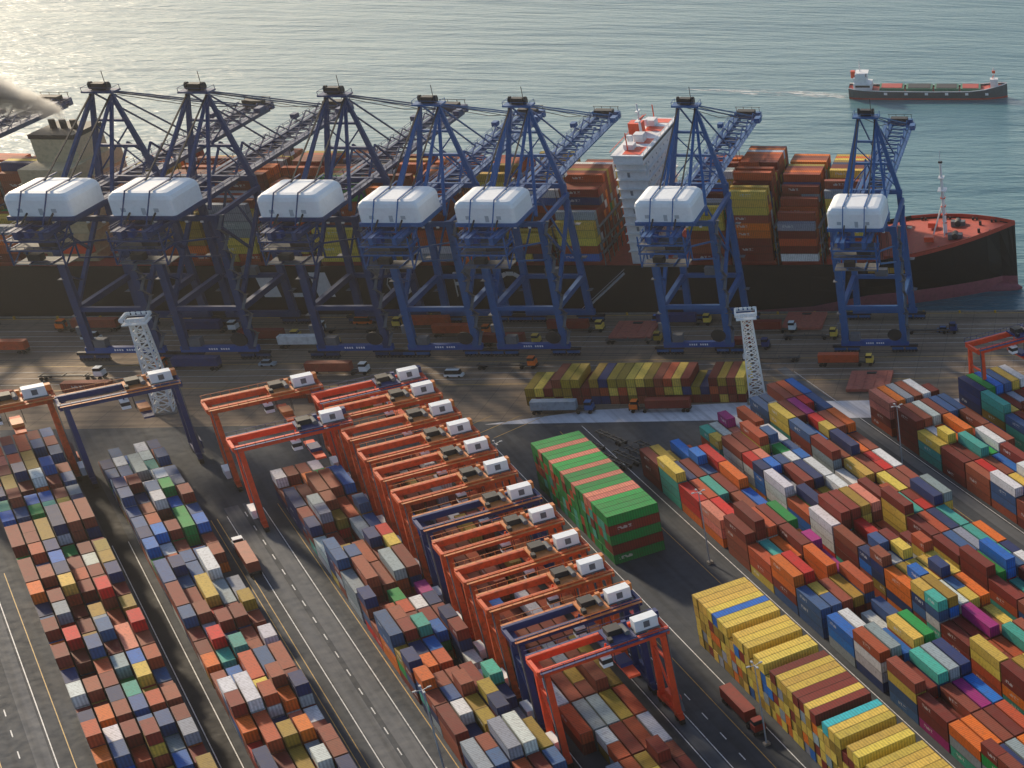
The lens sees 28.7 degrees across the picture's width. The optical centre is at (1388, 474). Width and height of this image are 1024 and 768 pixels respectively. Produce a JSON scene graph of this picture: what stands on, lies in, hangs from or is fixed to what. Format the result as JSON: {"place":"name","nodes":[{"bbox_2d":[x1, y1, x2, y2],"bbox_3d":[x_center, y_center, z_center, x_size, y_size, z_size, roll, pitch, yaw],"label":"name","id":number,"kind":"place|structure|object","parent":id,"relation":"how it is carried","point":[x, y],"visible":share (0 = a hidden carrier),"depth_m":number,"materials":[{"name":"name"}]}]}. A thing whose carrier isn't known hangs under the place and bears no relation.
{"place":"outdoors","nodes":[
{"label":"outdoors","id":0,"kind":"place"},
{"bbox_2d":[0,0,1023,310],"bbox_3d":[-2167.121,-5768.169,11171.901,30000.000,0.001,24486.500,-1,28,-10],"label":"sea water","id":1,"kind":"structure","parent":0,"point":[580,56],"depth_m":797.18,"materials":[{"name":"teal liquid"}]},
{"bbox_2d":[0,104,1022,316],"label":"container ship","id":2,"kind":"object","parent":1,"relation":"on","point":[780,205],"visible":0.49,"depth_m":519.73,"materials":[{"name":"paint"}]},
{"bbox_2d":[688,89,843,97],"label":"wake foam","id":3,"kind":"object","parent":1,"relation":"on","point":[835,96],"visible":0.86,"depth_m":786.35,"materials":[{"name":"white"}]},
{"bbox_2d":[848,61,1007,99],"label":"cargo ship","id":4,"kind":"object","parent":1,"relation":"on","point":[862,86],"visible":1,"depth_m":791.55},
{"bbox_2d":[0,418,1023,767],"bbox_3d":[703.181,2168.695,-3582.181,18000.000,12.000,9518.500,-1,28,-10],"label":"ground","id":5,"kind":"structure","parent":0,"point":[670,578],"depth_m":359.68,"materials":[{"name":"grey asphalt"}]},
{"bbox_2d":[0,382,81,480],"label":"rubber tyred gantry crane","id":6,"kind":"object","parent":5,"relation":"on","point":[12,401],"visible":1,"depth_m":390.82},
{"bbox_2d":[0,427,217,767],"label":"container stack","id":7,"kind":"object","parent":5,"relation":"on","point":[92,569],"visible":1,"depth_m":332.80,"materials":[{"name":"paint"}]},
{"bbox_2d":[54,367,204,488],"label":"rubber tyred gantry crane","id":8,"kind":"object","parent":5,"relation":"on","point":[157,380],"visible":1,"depth_m":399.12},
{"bbox_2d":[98,439,356,767],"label":"container stack","id":9,"kind":"object","parent":5,"relation":"on","point":[259,681],"visible":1,"depth_m":338.93,"materials":[{"name":"paint"}]},
{"bbox_2d":[231,535,262,576],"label":"terminal truck","id":10,"kind":"object","parent":5,"relation":"on","point":[245,554],"visible":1,"depth_m":367.78,"materials":[{"name":"brown metal"}]},
{"bbox_2d":[200,371,331,491],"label":"rubber tyred gantry crane","id":11,"kind":"object","parent":5,"relation":"on","point":[278,389],"visible":0.81,"depth_m":400.93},
{"bbox_2d":[311,365,439,467],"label":"rubber tyred gantry crane","id":12,"kind":"object","parent":5,"relation":"on","point":[383,382],"visible":0.56,"depth_m":408.44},
{"bbox_2d":[323,380,458,492],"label":"rubber tyred gantry crane","id":13,"kind":"object","parent":5,"relation":"on","point":[398,398],"visible":0.61,"depth_m":401.30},
{"bbox_2d":[270,460,567,767],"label":"container stack","id":14,"kind":"object","parent":5,"relation":"on","point":[418,628],"visible":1,"depth_m":338.66,"materials":[{"name":"paint"}]},
{"bbox_2d":[412,685,446,767],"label":"street lamp","id":15,"kind":"object","parent":5,"relation":"on","point":[438,748],"visible":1,"depth_m":304.05,"materials":[{"name":"metal"}]},
{"bbox_2d":[0,367,1023,767],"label":"crane runway","id":16,"kind":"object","parent":5,"relation":"on","point":[120,543],"visible":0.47,"depth_m":340.95,"materials":[{"name":"concrete"}]},
{"bbox_2d":[226,406,353,531],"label":"rubber tyred gantry crane","id":17,"kind":"object","parent":16,"relation":"on","point":[305,425],"visible":0.8,"depth_m":384.24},
{"bbox_2d":[340,399,476,515],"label":"rubber tyred gantry crane","id":18,"kind":"object","parent":16,"relation":"on","point":[417,417],"visible":0.66,"depth_m":391.45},
{"bbox_2d":[356,417,489,530],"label":"rubber tyred gantry crane","id":19,"kind":"object","parent":16,"relation":"on","point":[433,437],"visible":0.57,"depth_m":383.29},
{"bbox_2d":[371,435,509,553],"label":"rubber tyred gantry crane","id":20,"kind":"object","parent":16,"relation":"on","point":[451,455],"visible":0.62,"depth_m":375.26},
{"bbox_2d":[390,456,532,586],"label":"rubber tyred gantry crane","id":21,"kind":"object","parent":16,"relation":"on","point":[470,477],"visible":0.7,"depth_m":366.64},
{"bbox_2d":[411,480,554,605],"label":"rubber tyred gantry crane","id":22,"kind":"object","parent":16,"relation":"on","point":[495,503],"visible":0.72,"depth_m":356.93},
{"bbox_2d":[430,502,579,641],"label":"rubber tyred gantry crane","id":23,"kind":"object","parent":16,"relation":"on","point":[516,527],"visible":0.7,"depth_m":348.44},
{"bbox_2d":[453,527,603,661],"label":"rubber tyred gantry crane","id":24,"kind":"object","parent":16,"relation":"on","point":[539,552],"visible":0.75,"depth_m":339.29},
{"bbox_2d":[474,552,629,703],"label":"rubber tyred gantry crane","id":25,"kind":"object","parent":16,"relation":"on","point":[563,579],"visible":0.68,"depth_m":330.70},
{"bbox_2d":[500,580,657,732],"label":"rubber tyred gantry crane","id":26,"kind":"object","parent":16,"relation":"on","point":[590,608],"visible":0.87,"depth_m":322.19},
{"bbox_2d":[524,608,685,767],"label":"rubber tyred gantry crane","id":27,"kind":"object","parent":16,"relation":"on","point":[618,637],"visible":0.96,"depth_m":314.42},
{"bbox_2d":[0,312,1023,767],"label":"road markings","id":28,"kind":"object","parent":5,"relation":"on","point":[498,450],"visible":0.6,"depth_m":383.49,"materials":[{"name":"white paint"}]},
{"bbox_2d":[508,477,533,505],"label":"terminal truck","id":29,"kind":"object","parent":5,"relation":"on","point":[519,479],"visible":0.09,"depth_m":406.94,"materials":[{"name":"metal"}]},
{"bbox_2d":[369,451,697,767],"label":"container stack","id":30,"kind":"object","parent":5,"relation":"on","point":[609,716],"visible":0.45,"depth_m":326.91,"materials":[{"name":"paint"}]},
{"bbox_2d":[530,431,664,564],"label":"container stack","id":31,"kind":"object","parent":5,"relation":"on","point":[605,504],"visible":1,"depth_m":387.71,"materials":[{"name":"paint"}]},
{"bbox_2d":[590,440,605,449],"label":"trailer chassis","id":32,"kind":"object","parent":5,"relation":"on","point":[601,447],"visible":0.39,"depth_m":432.50,"materials":[{"name":"black metal"}]},
{"bbox_2d":[594,429,627,446],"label":"trailer chassis","id":33,"kind":"object","parent":5,"relation":"on","point":[622,441],"visible":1,"depth_m":436.89,"materials":[{"name":"black metal"}]},
{"bbox_2d":[603,452,632,470],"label":"trailer chassis","id":34,"kind":"object","parent":5,"relation":"on","point":[627,465],"visible":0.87,"depth_m":424.35,"materials":[{"name":"black metal"}]},
{"bbox_2d":[611,448,640,466],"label":"trailer chassis","id":35,"kind":"object","parent":5,"relation":"on","point":[637,463],"visible":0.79,"depth_m":427.46,"materials":[{"name":"black metal"}]},
{"bbox_2d":[624,445,639,454],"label":"trailer chassis","id":36,"kind":"object","parent":5,"relation":"on","point":[633,448],"visible":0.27,"depth_m":431.46,"materials":[{"name":"black metal"}]},
{"bbox_2d":[634,439,651,447],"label":"trailer chassis","id":37,"kind":"object","parent":5,"relation":"on","point":[643,442],"visible":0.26,"depth_m":434.92,"materials":[{"name":"black metal"}]},
{"bbox_2d":[691,489,712,564],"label":"street lamp","id":38,"kind":"object","parent":5,"relation":"on","point":[709,561],"visible":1,"depth_m":379.98,"materials":[{"name":"metal"}]},
{"bbox_2d":[719,682,766,735],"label":"terminal truck","id":39,"kind":"object","parent":5,"relation":"on","point":[738,702],"visible":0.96,"depth_m":328.23,"materials":[{"name":"brown metal"}]},
{"bbox_2d":[746,660,770,746],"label":"street lamp","id":40,"kind":"object","parent":5,"relation":"on","point":[766,742],"visible":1,"depth_m":319.13,"materials":[{"name":"metal"}]},
{"bbox_2d":[692,577,952,767],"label":"container stack","id":41,"kind":"object","parent":5,"relation":"on","point":[822,709],"visible":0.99,"depth_m":323.67,"materials":[{"name":"paint"}]},
{"bbox_2d":[639,438,1023,767],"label":"container stack","id":42,"kind":"object","parent":5,"relation":"on","point":[943,696],"visible":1,"depth_m":358.09,"materials":[{"name":"paint"}]},
{"bbox_2d":[699,405,1023,714],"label":"container stack","id":43,"kind":"object","parent":5,"relation":"on","point":[917,576],"visible":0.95,"depth_m":375.01,"materials":[{"name":"paint"}]},
{"bbox_2d":[749,377,1023,619],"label":"container stack","id":44,"kind":"object","parent":5,"relation":"on","point":[989,559],"visible":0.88,"depth_m":399.35,"materials":[{"name":"paint"}]},
{"bbox_2d":[891,403,902,463],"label":"street lamp","id":45,"kind":"object","parent":5,"relation":"on","point":[899,430],"visible":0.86,"depth_m":426.61,"materials":[{"name":"metal"}]},
{"bbox_2d":[868,378,1023,528],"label":"container stack","id":46,"kind":"object","parent":5,"relation":"on","point":[977,455],"visible":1,"depth_m":433.34,"materials":[{"name":"paint"}]},
{"bbox_2d":[958,364,1023,451],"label":"container stack","id":47,"kind":"object","parent":5,"relation":"on","point":[996,397],"visible":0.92,"depth_m":453.50,"materials":[{"name":"paint"}]},
{"bbox_2d":[0,311,1023,429],"bbox_3d":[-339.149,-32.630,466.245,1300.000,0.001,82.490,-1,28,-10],"label":"quay apron","id":48,"kind":"object","parent":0,"point":[502,397],"visible":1,"depth_m":478.05,"materials":[{"name":"concrete"}]},
{"bbox_2d":[0,339,29,353],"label":"terminal truck","id":49,"kind":"object","parent":48,"relation":"on","point":[22,345],"visible":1,"depth_m":462.35,"materials":[{"name":"orange metal"}]},
{"bbox_2d":[0,92,72,324],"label":"ship to shore crane","id":50,"kind":"object","parent":48,"relation":"on","point":[49,104],"visible":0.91,"depth_m":514.51,"materials":[{"name":"metal"}]},
{"bbox_2d":[37,365,107,380],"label":"terminal truck","id":51,"kind":"object","parent":48,"relation":"on","point":[99,372],"visible":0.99,"depth_m":450.70,"materials":[{"name":"black metal"}]},
{"bbox_2d":[54,317,120,331],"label":"terminal truck","id":52,"kind":"object","parent":48,"relation":"on","point":[113,323],"visible":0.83,"depth_m":479.33,"materials":[{"name":"brown metal"}]},
{"bbox_2d":[80,331,102,338],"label":"delivery van","id":53,"kind":"object","parent":48,"relation":"on","point":[95,334],"visible":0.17,"depth_m":474.77,"materials":[{"name":"white metal"}]},
{"bbox_2d":[1,72,274,360],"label":"ship to shore crane","id":54,"kind":"object","parent":48,"relation":"on","point":[63,202],"visible":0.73,"depth_m":455.31,"materials":[{"name":"blue metal"}]},
{"bbox_2d":[118,311,177,415],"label":"lattice light tower","id":55,"kind":"structure","parent":48,"relation":"on","point":[168,408],"depth_m":428.95,"materials":[{"name":"metal"}]},
{"bbox_2d":[154,355,221,370],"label":"terminal truck","id":56,"kind":"object","parent":48,"relation":"on","point":[213,362],"visible":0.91,"depth_m":459.88,"materials":[{"name":"metal"}]},
{"bbox_2d":[0,379,409,409],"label":"container group","id":57,"kind":"object","parent":48,"relation":"on","point":[68,384],"visible":0.3,"depth_m":444.64,"materials":[{"name":"paint"}]},
{"bbox_2d":[183,319,240,332],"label":"terminal truck","id":58,"kind":"object","parent":48,"relation":"on","point":[206,324],"visible":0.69,"depth_m":483.57,"materials":[{"name":"grey metal"}]},
{"bbox_2d":[106,72,353,358],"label":"ship to shore crane","id":59,"kind":"object","parent":48,"relation":"on","point":[144,203],"visible":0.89,"depth_m":462.15,"materials":[{"name":"blue metal"}]},
{"bbox_2d":[258,359,276,366],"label":"parked car","id":60,"kind":"object","parent":48,"relation":"on","point":[266,362],"visible":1,"depth_m":465.86,"materials":[{"name":"grey metal"}]},
{"bbox_2d":[237,328,301,339],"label":"terminal truck","id":61,"kind":"object","parent":48,"relation":"on","point":[268,333],"visible":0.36,"depth_m":480.07,"materials":[{"name":"brown metal"}]},
{"bbox_2d":[276,334,341,348],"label":"terminal truck","id":62,"kind":"object","parent":48,"relation":"on","point":[285,340],"visible":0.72,"depth_m":477.46,"materials":[{"name":"grey metal"}]},
{"bbox_2d":[303,360,370,375],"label":"terminal truck","id":63,"kind":"object","parent":48,"relation":"on","point":[316,366],"visible":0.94,"depth_m":462.64,"materials":[{"name":"orange metal"}]},
{"bbox_2d":[321,320,376,333],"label":"terminal truck","id":64,"kind":"object","parent":48,"relation":"on","point":[369,330],"visible":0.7,"depth_m":490.70,"materials":[{"name":"black metal"}]},
{"bbox_2d":[256,75,468,357],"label":"ship to shore crane","id":65,"kind":"object","parent":48,"relation":"on","point":[288,204],"visible":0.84,"depth_m":467.11,"materials":[{"name":"blue metal"}]},
{"bbox_2d":[353,317,372,324],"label":"delivery van","id":66,"kind":"object","parent":48,"relation":"on","point":[361,320],"visible":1,"depth_m":496.71,"materials":[{"name":"metal"}]},
{"bbox_2d":[391,315,450,329],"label":"terminal truck","id":67,"kind":"object","parent":48,"relation":"on","point":[419,320],"visible":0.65,"depth_m":495.96,"materials":[{"name":"brown metal"}]},
{"bbox_2d":[357,85,545,356],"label":"ship to shore crane","id":68,"kind":"object","parent":48,"relation":"on","point":[385,210],"visible":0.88,"depth_m":471.79,"materials":[{"name":"blue metal"}]},
{"bbox_2d":[444,368,464,377],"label":"delivery van","id":69,"kind":"object","parent":48,"relation":"on","point":[456,372],"visible":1,"depth_m":466.76,"materials":[{"name":"white metal"}]},
{"bbox_2d":[431,323,490,337],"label":"terminal truck","id":70,"kind":"object","parent":48,"relation":"on","point":[439,330],"visible":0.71,"depth_m":491.83,"materials":[{"name":"brown metal"}]},
{"bbox_2d":[476,355,538,369],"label":"terminal truck","id":71,"kind":"object","parent":48,"relation":"on","point":[532,362],"visible":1,"depth_m":474.84,"materials":[{"name":"black metal"}]},
{"bbox_2d":[0,310,1023,318],"bbox_3d":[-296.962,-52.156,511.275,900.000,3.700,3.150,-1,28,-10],"label":"quay edge","id":72,"kind":"object","parent":48,"relation":"attached to","point":[626,313],"visible":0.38,"depth_m":518.56,"materials":[{"name":"concrete"}]},
{"bbox_2d":[482,332,542,346],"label":"terminal truck","id":73,"kind":"object","parent":48,"relation":"on","point":[489,338],"visible":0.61,"depth_m":488.35,"materials":[{"name":"brown metal"}]},
{"bbox_2d":[454,86,620,355],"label":"ship to shore crane","id":74,"kind":"object","parent":48,"relation":"on","point":[504,210],"visible":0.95,"depth_m":478.79,"materials":[{"name":"blue metal"}]},
{"bbox_2d":[529,398,595,414],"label":"terminal truck","id":75,"kind":"object","parent":48,"relation":"on","point":[538,406],"visible":1,"depth_m":449.13,"materials":[{"name":"metal"}]},
{"bbox_2d":[546,318,605,332],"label":"terminal truck","id":76,"kind":"object","parent":48,"relation":"on","point":[576,323],"visible":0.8,"depth_m":500.96,"materials":[{"name":"brown metal"}]},
{"bbox_2d":[582,270,624,308],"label":"gangway","id":77,"kind":"object","parent":48,"relation":"on","point":[608,287],"visible":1,"depth_m":513.99,"materials":[{"name":"grey metal"}]},
{"bbox_2d":[608,321,658,338],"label":"hatch cover","id":78,"kind":"object","parent":48,"relation":"on","point":[633,329],"visible":0.99,"depth_m":503.93,"materials":[{"name":"red metal"}]},
{"bbox_2d":[605,331,663,343],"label":"terminal truck","id":79,"kind":"object","parent":48,"relation":"on","point":[658,337],"visible":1,"depth_m":496.98,"materials":[{"name":"black metal"}]},
{"bbox_2d":[524,361,753,405],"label":"container row","id":80,"kind":"object","parent":48,"relation":"on","point":[613,383],"visible":0.94,"depth_m":459.12,"materials":[{"name":"paint"}]},
{"bbox_2d":[655,312,712,325],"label":"terminal truck","id":81,"kind":"object","parent":48,"relation":"on","point":[682,317],"visible":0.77,"depth_m":511.00,"materials":[{"name":"metal"}]},
{"bbox_2d":[634,89,762,354],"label":"ship to shore crane","id":82,"kind":"object","parent":48,"relation":"on","point":[678,207],"visible":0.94,"depth_m":486.11,"materials":[{"name":"blue metal"}]},
{"bbox_2d":[715,336,770,350],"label":"terminal truck","id":83,"kind":"object","parent":48,"relation":"on","point":[765,342],"visible":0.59,"depth_m":497.31,"materials":[{"name":"brown metal"}]},
{"bbox_2d":[734,306,765,404],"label":"lattice light tower","id":84,"kind":"structure","parent":48,"relation":"on","point":[747,316],"depth_m":457.90,"materials":[{"name":"metal"}]},
{"bbox_2d":[742,319,797,333],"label":"terminal truck","id":85,"kind":"object","parent":48,"relation":"on","point":[767,324],"visible":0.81,"depth_m":509.81,"materials":[{"name":"brown metal"}]},
{"bbox_2d":[742,349,799,361],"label":"terminal truck","id":86,"kind":"object","parent":48,"relation":"on","point":[793,358],"visible":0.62,"depth_m":491.32,"materials":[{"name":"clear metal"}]},
{"bbox_2d":[782,312,826,329],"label":"hatch cover","id":87,"kind":"object","parent":48,"relation":"on","point":[809,320],"visible":1,"depth_m":519.64,"materials":[{"name":"red metal"}]},
{"bbox_2d":[783,327,838,339],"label":"terminal truck","id":88,"kind":"object","parent":48,"relation":"on","point":[833,333],"visible":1,"depth_m":508.31,"materials":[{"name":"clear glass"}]},
{"bbox_2d":[817,352,874,366],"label":"terminal truck","id":89,"kind":"object","parent":48,"relation":"on","point":[825,358],"visible":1,"depth_m":490.13,"materials":[{"name":"orange metal"}]},
{"bbox_2d":[846,370,893,391],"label":"hatch cover","id":90,"kind":"object","parent":48,"relation":"on","point":[862,381],"visible":0.89,"depth_m":481.09,"materials":[{"name":"red metal"}]},
{"bbox_2d":[827,99,925,351],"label":"ship to shore crane","id":91,"kind":"object","parent":48,"relation":"on","point":[851,211],"visible":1,"depth_m":494.99,"materials":[{"name":"blue metal"}]},
{"bbox_2d":[906,321,958,333],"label":"terminal truck","id":92,"kind":"object","parent":48,"relation":"on","point":[953,326],"visible":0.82,"depth_m":518.58,"materials":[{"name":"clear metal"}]},
{"bbox_2d":[937,326,949,332],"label":"parked car","id":93,"kind":"object","parent":48,"relation":"on","point":[942,327],"visible":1,"depth_m":519.70,"materials":[{"name":"metal"}]},
{"bbox_2d":[485,399,959,424],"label":"service road","id":94,"kind":"structure","parent":0,"point":[859,408],"depth_m":453.92,"materials":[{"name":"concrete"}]},
{"bbox_2d":[628,396,691,412],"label":"terminal truck","id":95,"kind":"object","parent":94,"relation":"on","point":[684,403],"visible":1,"depth_m":454.15,"materials":[{"name":"brown metal"}]},
{"bbox_2d":[964,323,1023,379],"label":"rubber tyred gantry crane","id":96,"kind":"object","parent":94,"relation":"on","point":[1016,331],"visible":0.68,"depth_m":460.62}
]}

